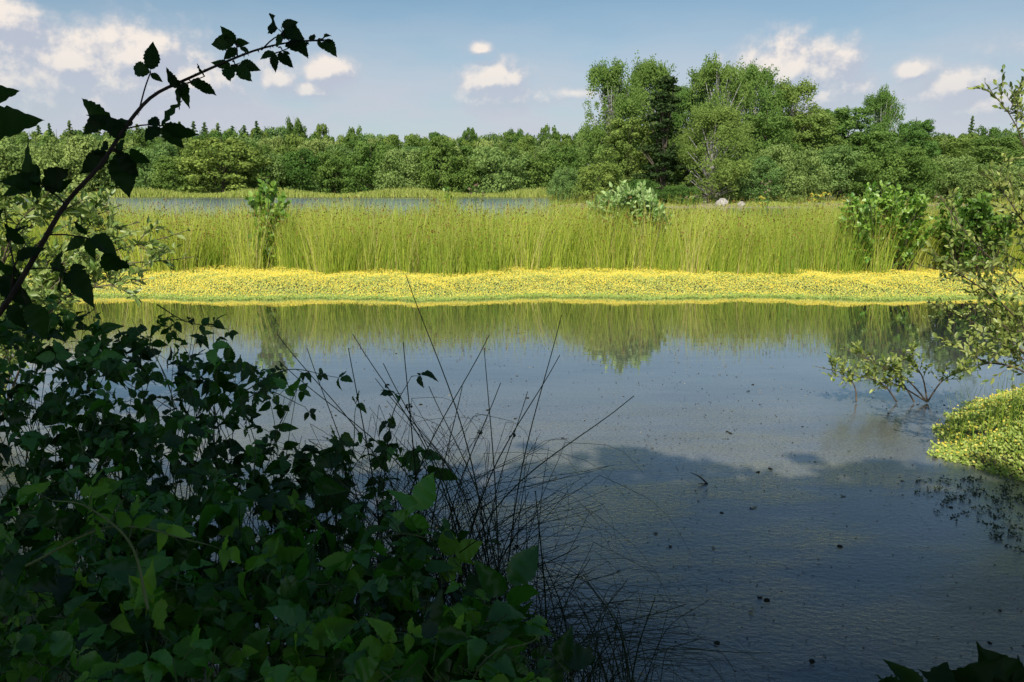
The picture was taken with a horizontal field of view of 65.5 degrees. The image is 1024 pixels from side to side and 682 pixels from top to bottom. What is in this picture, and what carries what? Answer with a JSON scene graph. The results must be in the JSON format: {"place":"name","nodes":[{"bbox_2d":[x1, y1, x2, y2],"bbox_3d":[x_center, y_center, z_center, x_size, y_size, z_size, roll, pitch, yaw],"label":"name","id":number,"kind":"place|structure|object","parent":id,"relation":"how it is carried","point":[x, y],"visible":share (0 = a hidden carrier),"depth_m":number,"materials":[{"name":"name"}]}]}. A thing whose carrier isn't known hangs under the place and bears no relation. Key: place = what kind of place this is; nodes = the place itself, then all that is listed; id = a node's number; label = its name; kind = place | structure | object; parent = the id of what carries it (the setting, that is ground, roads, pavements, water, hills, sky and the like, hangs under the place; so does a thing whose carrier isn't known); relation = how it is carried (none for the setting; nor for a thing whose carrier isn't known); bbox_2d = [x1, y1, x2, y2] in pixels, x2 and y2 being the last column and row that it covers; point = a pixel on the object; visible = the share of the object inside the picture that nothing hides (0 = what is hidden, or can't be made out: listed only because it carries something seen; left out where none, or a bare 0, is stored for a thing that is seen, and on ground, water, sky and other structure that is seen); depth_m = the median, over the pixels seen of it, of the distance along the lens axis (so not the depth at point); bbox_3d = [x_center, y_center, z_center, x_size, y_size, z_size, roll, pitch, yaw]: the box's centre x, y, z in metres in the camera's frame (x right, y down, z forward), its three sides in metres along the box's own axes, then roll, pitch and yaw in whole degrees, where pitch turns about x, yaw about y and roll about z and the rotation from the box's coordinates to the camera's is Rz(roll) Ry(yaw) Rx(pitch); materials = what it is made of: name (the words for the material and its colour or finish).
{"place":"outdoors","nodes":[
{"label":"outdoors","id":0,"kind":"place"},
{"bbox_2d":[0,198,1023,681],"bbox_3d":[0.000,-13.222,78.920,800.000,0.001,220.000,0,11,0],"label":"water","id":1,"kind":"structure","parent":0,"point":[778,344],"depth_m":5.74,"materials":[{"name":"liquid"}]},
{"bbox_2d":[27,255,1023,300],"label":"flower carpet","id":2,"kind":"object","parent":1,"relation":"on","point":[863,279],"visible":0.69,"depth_m":14.09,"materials":[{"name":"yellow plant"}]},
{"bbox_2d":[312,344,1023,681],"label":"floating debris","id":3,"kind":"object","parent":1,"relation":"on","point":[767,600],"visible":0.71,"depth_m":4.75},
{"bbox_2d":[813,331,980,402],"bbox_3d":[3.255,0.225,6.784,1.423,0.610,0.427,0,11,0],"label":"shrub","id":4,"kind":"object","parent":1,"relation":"on","point":[895,363],"visible":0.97,"depth_m":6.75,"materials":[{"name":"green plant"}]},
{"bbox_2d":[914,476,1023,550],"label":"water weed","id":5,"kind":"object","parent":1,"relation":"on","point":[992,497],"visible":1,"depth_m":4.69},
{"bbox_2d":[926,387,1023,480],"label":"flower carpet","id":6,"kind":"object","parent":1,"relation":"on","point":[953,454],"visible":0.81,"depth_m":5.57,"materials":[{"name":"green plant"}]},
{"bbox_2d":[0,0,1023,141],"label":"sky","id":7,"kind":"structure","parent":0,"point":[402,68],"materials":[{"name":"blue"}]},
{"bbox_2d":[1,191,1023,681],"bbox_3d":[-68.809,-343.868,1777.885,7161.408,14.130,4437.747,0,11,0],"label":"ground","id":8,"kind":"structure","parent":0,"point":[33,679],"depth_m":14.15,"materials":[{"name":"plant"}]},
{"bbox_2d":[0,137,21,187],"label":"willow tree","id":9,"kind":"object","parent":8,"relation":"on","point":[5,140],"visible":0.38,"depth_m":183.46,"materials":[{"name":"green plant"}]},
{"bbox_2d":[0,85,44,139],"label":"leafy branch","id":10,"kind":"object","parent":8,"relation":"on","point":[13,121],"visible":1,"depth_m":0.88,"materials":[{"name":"green plant"}]},
{"bbox_2d":[0,141,56,187],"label":"willow tree","id":11,"kind":"object","parent":8,"relation":"on","point":[13,152],"visible":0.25,"depth_m":182.35,"materials":[{"name":"green plant"}]},
{"bbox_2d":[0,294,130,615],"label":"bramble bush","id":12,"kind":"object","parent":8,"relation":"on","point":[45,359],"visible":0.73,"depth_m":3.02,"materials":[{"name":"green plant"}]},
{"bbox_2d":[30,134,114,193],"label":"willow tree","id":13,"kind":"object","parent":8,"relation":"on","point":[73,152],"visible":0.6,"depth_m":176.63,"materials":[{"name":"green plant"}]},
{"bbox_2d":[0,366,158,681],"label":"bramble bush","id":14,"kind":"object","parent":8,"relation":"on","point":[53,409],"visible":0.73,"depth_m":2.60,"materials":[{"name":"green plant"}]},
{"bbox_2d":[0,180,197,423],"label":"willow bush","id":15,"kind":"object","parent":8,"relation":"on","point":[45,282],"visible":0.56,"depth_m":5.96,"materials":[{"name":"green plant"}]},
{"bbox_2d":[0,456,205,681],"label":"bramble bush","id":16,"kind":"object","parent":8,"relation":"on","point":[24,529],"visible":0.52,"depth_m":1.96,"materials":[{"name":"green plant"}]},
{"bbox_2d":[30,314,232,643],"bbox_3d":[-1.464,0.532,3.240,0.718,1.303,0.994,-3,11,-17],"label":"bramble bush","id":17,"kind":"object","parent":8,"relation":"on","point":[109,360],"visible":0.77,"depth_m":3.00,"materials":[{"name":"green plant"}]},
{"bbox_2d":[157,304,237,340],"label":"bramble shoot","id":18,"kind":"object","parent":17,"relation":"attached to","point":[217,324],"visible":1,"depth_m":2.98,"materials":[{"name":"green plant"}]},
{"bbox_2d":[0,543,269,681],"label":"bramble bush","id":19,"kind":"object","parent":8,"relation":"on","point":[50,644],"visible":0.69,"depth_m":1.44,"materials":[{"name":"green plant"}]},
{"bbox_2d":[20,467,155,609],"bbox_3d":[-0.717,0.322,1.369,0.289,0.209,0.076,4,12,21],"label":"bramble shoot","id":20,"kind":"object","parent":19,"relation":"attached to","point":[124,519],"visible":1,"depth_m":1.34,"materials":[{"name":"green plant"}]},
{"bbox_2d":[105,146,173,190],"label":"willow tree","id":21,"kind":"object","parent":8,"relation":"on","point":[145,181],"visible":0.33,"depth_m":179.98,"materials":[{"name":"green plant"}]},
{"bbox_2d":[152,142,177,162],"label":"broadleaf tree","id":22,"kind":"object","parent":8,"relation":"on","point":[171,150],"visible":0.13,"depth_m":213.85,"materials":[{"name":"green plant"}]},
{"bbox_2d":[0,13,336,339],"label":"bramble cane","id":23,"kind":"object","parent":8,"relation":"on","point":[124,174],"visible":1,"depth_m":1.48,"materials":[{"name":"green plant"}]},
{"bbox_2d":[148,155,196,193],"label":"broadleaf tree","id":24,"kind":"object","parent":8,"relation":"on","point":[162,166],"visible":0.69,"depth_m":177.30,"materials":[{"name":"green plant"}]},
{"bbox_2d":[64,381,298,681],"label":"bramble bush","id":25,"kind":"object","parent":8,"relation":"on","point":[171,439],"visible":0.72,"depth_m":2.52,"materials":[{"name":"green plant"}]},
{"bbox_2d":[218,379,316,426],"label":"bramble shoot","id":26,"kind":"object","parent":25,"relation":"attached to","point":[249,411],"visible":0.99,"depth_m":2.73,"materials":[{"name":"green plant"}]},
{"bbox_2d":[79,459,336,681],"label":"bramble bush","id":27,"kind":"object","parent":8,"relation":"on","point":[275,544],"visible":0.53,"depth_m":1.92,"materials":[{"name":"green plant"}]},
{"bbox_2d":[170,137,276,193],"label":"broadleaf tree","id":28,"kind":"object","parent":8,"relation":"on","point":[231,156],"visible":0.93,"depth_m":179.96,"materials":[{"name":"green plant"}]},
{"bbox_2d":[188,341,310,670],"bbox_3d":[-1.051,0.617,3.088,0.467,1.193,0.937,-5,12,-26],"label":"bramble bush","id":29,"kind":"object","parent":8,"relation":"on","point":[275,382],"visible":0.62,"depth_m":2.88,"materials":[{"name":"green plant"}]},
{"bbox_2d":[244,362,352,391],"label":"bramble shoot","id":30,"kind":"object","parent":29,"relation":"attached to","point":[250,369],"visible":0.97,"depth_m":2.70,"materials":[{"name":"green plant"}]},
{"bbox_2d":[103,539,403,681],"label":"bramble bush","id":31,"kind":"object","parent":8,"relation":"on","point":[318,629],"visible":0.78,"depth_m":1.50,"materials":[{"name":"green plant"}]},
{"bbox_2d":[25,498,240,571],"bbox_3d":[-0.686,0.353,1.447,0.355,0.163,0.102,-4,12,-21],"label":"bramble shoot","id":32,"kind":"object","parent":31,"relation":"attached to","point":[46,516],"visible":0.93,"depth_m":1.42,"materials":[{"name":"green plant"}]},
{"bbox_2d":[244,170,291,271],"bbox_3d":[-4.768,-2.333,15.688,0.920,2.027,0.599,0,11,0],"label":"alder sapling","id":33,"kind":"object","parent":8,"relation":"on","point":[264,191],"visible":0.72,"depth_m":15.57,"materials":[{"name":"green plant"}]},
{"bbox_2d":[241,152,296,190],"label":"tree","id":34,"kind":"object","parent":8,"relation":"on","point":[276,168],"visible":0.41,"depth_m":188.49,"materials":[{"name":"green plant"}]},
{"bbox_2d":[258,135,284,152],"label":"broadleaf tree","id":35,"kind":"object","parent":8,"relation":"on","point":[278,141],"visible":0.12,"depth_m":243.50,"materials":[{"name":"green plant"}]},
{"bbox_2d":[182,432,368,674],"bbox_3d":[-0.690,0.687,2.508,0.506,0.859,1.100,-2,11,-9],"label":"bramble bush","id":36,"kind":"object","parent":8,"relation":"on","point":[236,507],"visible":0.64,"depth_m":2.23,"materials":[{"name":"green plant"}]},
{"bbox_2d":[261,125,289,145],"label":"broadleaf tree","id":37,"kind":"object","parent":8,"relation":"on","point":[278,130],"visible":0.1,"depth_m":286.67,"materials":[{"name":"green plant"}]},
{"bbox_2d":[283,133,304,151],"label":"broadleaf tree","id":38,"kind":"object","parent":8,"relation":"on","point":[293,139],"visible":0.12,"depth_m":240.53,"materials":[{"name":"green plant"}]},
{"bbox_2d":[285,117,305,145],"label":"skyline tree","id":39,"kind":"object","parent":8,"relation":"on","point":[297,125],"visible":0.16,"depth_m":289.42,"materials":[{"name":"green plant"}]},
{"bbox_2d":[0,186,593,197],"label":"shore grass","id":40,"kind":"structure","parent":8,"relation":"on","point":[384,192],"depth_m":170.31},
{"bbox_2d":[274,148,324,191],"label":"broadleaf tree","id":41,"kind":"object","parent":8,"relation":"on","point":[298,171],"visible":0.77,"depth_m":188.84,"materials":[{"name":"green plant"}]},
{"bbox_2d":[294,138,328,190],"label":"broadleaf tree","id":42,"kind":"object","parent":8,"relation":"on","point":[316,145],"visible":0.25,"depth_m":209.87,"materials":[{"name":"green plant"}]},
{"bbox_2d":[308,150,358,193],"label":"broadleaf tree","id":43,"kind":"object","parent":8,"relation":"on","point":[335,165],"visible":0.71,"depth_m":190.07,"materials":[{"name":"green plant"}]},
{"bbox_2d":[317,143,352,193],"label":"broadleaf tree","id":44,"kind":"object","parent":8,"relation":"on","point":[342,148],"visible":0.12,"depth_m":204.63,"materials":[{"name":"green plant"}]},
{"bbox_2d":[253,472,482,679],"bbox_3d":[-0.389,0.679,2.107,0.566,0.799,1.247,-3,11,-14],"label":"bramble bush","id":45,"kind":"object","parent":8,"relation":"on","point":[422,497],"visible":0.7,"depth_m":1.85,"materials":[{"name":"green plant"}]},
{"bbox_2d":[339,391,366,512],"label":"bramble shoot","id":46,"kind":"object","parent":45,"relation":"attached to","point":[362,408],"visible":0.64,"depth_m":2.33,"materials":[{"name":"green plant"}]},
{"bbox_2d":[356,517,454,551],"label":"bramble shoot","id":47,"kind":"object","parent":45,"relation":"attached to","point":[370,540],"visible":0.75,"depth_m":1.87,"materials":[{"name":"green plant"}]},
{"bbox_2d":[341,140,398,192],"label":"broadleaf tree","id":48,"kind":"object","parent":8,"relation":"on","point":[364,159],"visible":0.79,"depth_m":183.72,"materials":[{"name":"green plant"}]},
{"bbox_2d":[314,425,475,594],"bbox_3d":[-0.425,0.697,2.579,0.453,0.938,0.897,-5,12,-26],"label":"bramble bush","id":49,"kind":"object","parent":8,"relation":"on","point":[418,449],"visible":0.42,"depth_m":2.33,"materials":[{"name":"green plant"}]},
{"bbox_2d":[377,370,437,490],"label":"bramble shoot","id":50,"kind":"object","parent":49,"relation":"attached to","point":[391,422],"visible":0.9,"depth_m":2.42,"materials":[{"name":"green plant"}]},
{"bbox_2d":[388,134,420,148],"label":"broadleaf tree","id":51,"kind":"object","parent":8,"relation":"on","point":[409,142],"visible":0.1,"depth_m":244.22,"materials":[{"name":"green plant"}]},
{"bbox_2d":[372,147,438,189],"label":"willow tree","id":52,"kind":"object","parent":8,"relation":"on","point":[408,167],"visible":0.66,"depth_m":178.80,"materials":[{"name":"green plant"}]},
{"bbox_2d":[305,545,552,681],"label":"bramble bush","id":53,"kind":"object","parent":8,"relation":"on","point":[510,613],"visible":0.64,"depth_m":1.53,"materials":[{"name":"green plant"}]},
{"bbox_2d":[430,529,514,554],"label":"bramble shoot","id":54,"kind":"object","parent":53,"relation":"attached to","point":[462,534],"visible":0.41,"depth_m":2.19,"materials":[{"name":"green plant"}]},
{"bbox_2d":[415,135,465,192],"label":"broadleaf tree","id":55,"kind":"object","parent":8,"relation":"on","point":[432,152],"visible":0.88,"depth_m":176.98,"materials":[{"name":"green plant"}]},
{"bbox_2d":[447,154,493,193],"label":"broadleaf tree","id":56,"kind":"object","parent":8,"relation":"on","point":[471,169],"visible":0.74,"depth_m":178.02,"materials":[{"name":"green plant"}]},
{"bbox_2d":[257,276,693,681],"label":"rush clump","id":57,"kind":"object","parent":8,"relation":"on","point":[459,484],"visible":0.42,"depth_m":2.23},
{"bbox_2d":[398,611,595,681],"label":"bramble bush","id":58,"kind":"object","parent":8,"relation":"on","point":[567,652],"visible":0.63,"depth_m":1.41,"materials":[{"name":"green plant"}]},
{"bbox_2d":[388,588,550,642],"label":"bramble shoot","id":59,"kind":"object","parent":58,"relation":"attached to","point":[480,593],"visible":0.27,"depth_m":1.79,"materials":[{"name":"green plant"}]},
{"bbox_2d":[461,145,532,193],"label":"willow tree","id":60,"kind":"object","parent":8,"relation":"on","point":[499,160],"visible":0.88,"depth_m":175.93,"materials":[{"name":"green plant"}]},
{"bbox_2d":[0,188,1023,280],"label":"rushes","id":61,"kind":"object","parent":8,"relation":"on","point":[440,240],"visible":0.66,"depth_m":15.36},
{"bbox_2d":[338,491,692,681],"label":"rush clump","id":62,"kind":"object","parent":8,"relation":"on","point":[542,563],"visible":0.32,"depth_m":1.94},
{"bbox_2d":[517,135,535,156],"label":"broadleaf tree","id":63,"kind":"object","parent":8,"relation":"on","point":[524,144],"visible":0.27,"depth_m":239.62,"materials":[{"name":"green plant"}]},
{"bbox_2d":[512,150,558,189],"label":"broadleaf tree","id":64,"kind":"object","parent":8,"relation":"on","point":[543,163],"visible":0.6,"depth_m":178.80,"materials":[{"name":"green plant"}]},
{"bbox_2d":[524,138,558,152],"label":"broadleaf tree","id":65,"kind":"object","parent":8,"relation":"on","point":[546,143],"visible":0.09,"depth_m":243.50,"materials":[{"name":"green plant"}]},
{"bbox_2d":[536,123,560,147],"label":"skyline tree","id":66,"kind":"object","parent":8,"relation":"on","point":[556,135],"visible":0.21,"depth_m":289.92,"materials":[{"name":"green plant"}]},
{"bbox_2d":[546,166,580,205],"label":"shore bush","id":67,"kind":"object","parent":8,"relation":"on","point":[565,181],"visible":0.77,"depth_m":85.75,"materials":[{"name":"green plant"}]},
{"bbox_2d":[539,142,591,190],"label":"broadleaf tree","id":68,"kind":"object","parent":8,"relation":"on","point":[561,157],"visible":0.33,"depth_m":182.91,"materials":[{"name":"green plant"}]},
{"bbox_2d":[569,160,626,202],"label":"shore bush","id":69,"kind":"object","parent":8,"relation":"on","point":[595,171],"visible":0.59,"depth_m":83.13,"materials":[{"name":"green plant"}]},
{"bbox_2d":[438,553,779,681],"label":"rush clump","id":70,"kind":"object","parent":8,"relation":"on","point":[600,655],"visible":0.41,"depth_m":2.16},
{"bbox_2d":[574,57,652,195],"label":"birch tree","id":71,"kind":"object","parent":8,"relation":"on","point":[609,80],"visible":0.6,"depth_m":92.09,"materials":[{"name":"green plant"}]},
{"bbox_2d":[592,116,660,190],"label":"broadleaf tree","id":72,"kind":"object","parent":8,"relation":"on","point":[618,133],"visible":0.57,"depth_m":89.82,"materials":[{"name":"green plant"}]},
{"bbox_2d":[586,179,673,260],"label":"willow shrub","id":73,"kind":"object","parent":8,"relation":"on","point":[638,199],"visible":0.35,"depth_m":15.92,"materials":[{"name":"green plant"}]},
{"bbox_2d":[617,178,665,201],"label":"shore bush","id":74,"kind":"object","parent":8,"relation":"on","point":[632,184],"visible":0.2,"depth_m":82.09,"materials":[{"name":"green plant"}]},
{"bbox_2d":[620,50,687,198],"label":"birch tree","id":75,"kind":"object","parent":8,"relation":"on","point":[648,75],"visible":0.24,"depth_m":97.87,"materials":[{"name":"green plant"}]},
{"bbox_2d":[630,75,693,196],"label":"pine tree","id":76,"kind":"object","parent":8,"relation":"on","point":[664,101],"visible":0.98,"depth_m":85.74,"materials":[{"name":"green plant"}]},
{"bbox_2d":[656,184,704,204],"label":"shore bush","id":77,"kind":"object","parent":8,"relation":"on","point":[681,191],"visible":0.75,"depth_m":82.18,"materials":[{"name":"green plant"}]},
{"bbox_2d":[654,83,709,199],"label":"broadleaf tree","id":78,"kind":"object","parent":8,"relation":"on","point":[683,105],"visible":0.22,"depth_m":94.07,"materials":[{"name":"plant"}]},
{"bbox_2d":[671,99,757,203],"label":"shore bush","id":79,"kind":"object","parent":8,"relation":"on","point":[713,164],"visible":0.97,"depth_m":83.38,"materials":[{"name":"plant"}]},
{"bbox_2d":[669,51,762,199],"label":"birch tree","id":80,"kind":"object","parent":8,"relation":"on","point":[725,81],"visible":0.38,"depth_m":89.97,"materials":[{"name":"green plant"}]},
{"bbox_2d":[719,154,787,202],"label":"shore bush","id":81,"kind":"object","parent":8,"relation":"on","point":[747,188],"visible":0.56,"depth_m":84.75,"materials":[{"name":"green plant"}]},
{"bbox_2d":[725,56,790,196],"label":"birch tree","id":82,"kind":"object","parent":8,"relation":"on","point":[765,90],"visible":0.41,"depth_m":100.39,"materials":[{"name":"green plant"}]},
{"bbox_2d":[734,110,802,194],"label":"broadleaf tree","id":83,"kind":"object","parent":8,"relation":"on","point":[779,122],"visible":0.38,"depth_m":95.39,"materials":[{"name":"green plant"}]},
{"bbox_2d":[751,142,832,202],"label":"shore bush","id":84,"kind":"object","parent":8,"relation":"on","point":[803,179],"visible":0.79,"depth_m":86.07,"materials":[{"name":"green plant"}]},
{"bbox_2d":[763,76,833,170],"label":"birch tree","id":85,"kind":"object","parent":8,"relation":"on","point":[795,93],"visible":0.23,"depth_m":101.48,"materials":[{"name":"green plant"}]},
{"bbox_2d":[781,112,850,197],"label":"broadleaf tree","id":86,"kind":"object","parent":8,"relation":"on","point":[818,122],"visible":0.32,"depth_m":98.85,"materials":[{"name":"green plant"}]},
{"bbox_2d":[658,199,1022,206],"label":"shore grass","id":87,"kind":"structure","parent":8,"relation":"on","point":[772,202],"depth_m":81.69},
{"bbox_2d":[806,144,875,201],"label":"shore bush","id":88,"kind":"object","parent":8,"relation":"on","point":[835,158],"visible":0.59,"depth_m":88.14,"materials":[{"name":"green plant"}]},
{"bbox_2d":[804,105,885,199],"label":"broadleaf tree","id":89,"kind":"object","parent":8,"relation":"on","point":[847,123],"visible":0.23,"depth_m":106.28,"materials":[{"name":"green plant"}]},
{"bbox_2d":[838,130,907,195],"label":"broadleaf tree","id":90,"kind":"object","parent":8,"relation":"on","point":[877,139],"visible":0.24,"depth_m":103.42,"materials":[{"name":"green plant"}]},
{"bbox_2d":[861,83,905,196],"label":"slender tree","id":91,"kind":"object","parent":8,"relation":"on","point":[880,104],"visible":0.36,"depth_m":113.45,"materials":[{"name":"plant"}]},
{"bbox_2d":[835,180,941,276],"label":"alder shrub","id":92,"kind":"object","parent":8,"relation":"on","point":[888,199],"visible":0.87,"depth_m":14.89,"materials":[{"name":"green plant"}]},
{"bbox_2d":[847,144,950,202],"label":"shore bush","id":93,"kind":"object","parent":8,"relation":"on","point":[893,165],"visible":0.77,"depth_m":84.14,"materials":[{"name":"green plant"}]},
{"bbox_2d":[896,117,941,190],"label":"broadleaf tree","id":94,"kind":"object","parent":8,"relation":"on","point":[922,131],"visible":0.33,"depth_m":115.05,"materials":[{"name":"green plant"}]},
{"bbox_2d":[876,641,1023,681],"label":"leafy branch","id":95,"kind":"object","parent":8,"relation":"on","point":[990,666],"visible":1,"depth_m":1.23,"materials":[{"name":"green plant"}]},
{"bbox_2d":[922,135,981,171],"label":"broadleaf tree","id":96,"kind":"object","parent":8,"relation":"on","point":[955,149],"visible":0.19,"depth_m":116.53,"materials":[{"name":"green plant"}]},
{"bbox_2d":[919,154,989,202],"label":"shore bush","id":97,"kind":"object","parent":8,"relation":"on","point":[960,176],"visible":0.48,"depth_m":86.12,"materials":[{"name":"green plant"}]},
{"bbox_2d":[915,64,1023,393],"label":"willow bush","id":98,"kind":"object","parent":8,"relation":"on","point":[1007,349],"visible":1,"depth_m":5.03,"materials":[{"name":"green plant"}]},
{"bbox_2d":[930,188,1019,278],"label":"dark shrub","id":99,"kind":"object","parent":8,"relation":"on","point":[972,216],"visible":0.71,"depth_m":14.69,"materials":[{"name":"green plant"}]},
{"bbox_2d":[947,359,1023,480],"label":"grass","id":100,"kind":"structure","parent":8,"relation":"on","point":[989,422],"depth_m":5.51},
{"bbox_2d":[953,162,1023,201],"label":"shore bush","id":101,"kind":"object","parent":8,"relation":"on","point":[1018,183],"visible":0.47,"depth_m":82.90,"materials":[{"name":"green plant"}]},
{"bbox_2d":[963,136,1023,196],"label":"broadleaf tree","id":102,"kind":"object","parent":8,"relation":"on","point":[982,148],"visible":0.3,"depth_m":119.80,"materials":[{"name":"green plant"}]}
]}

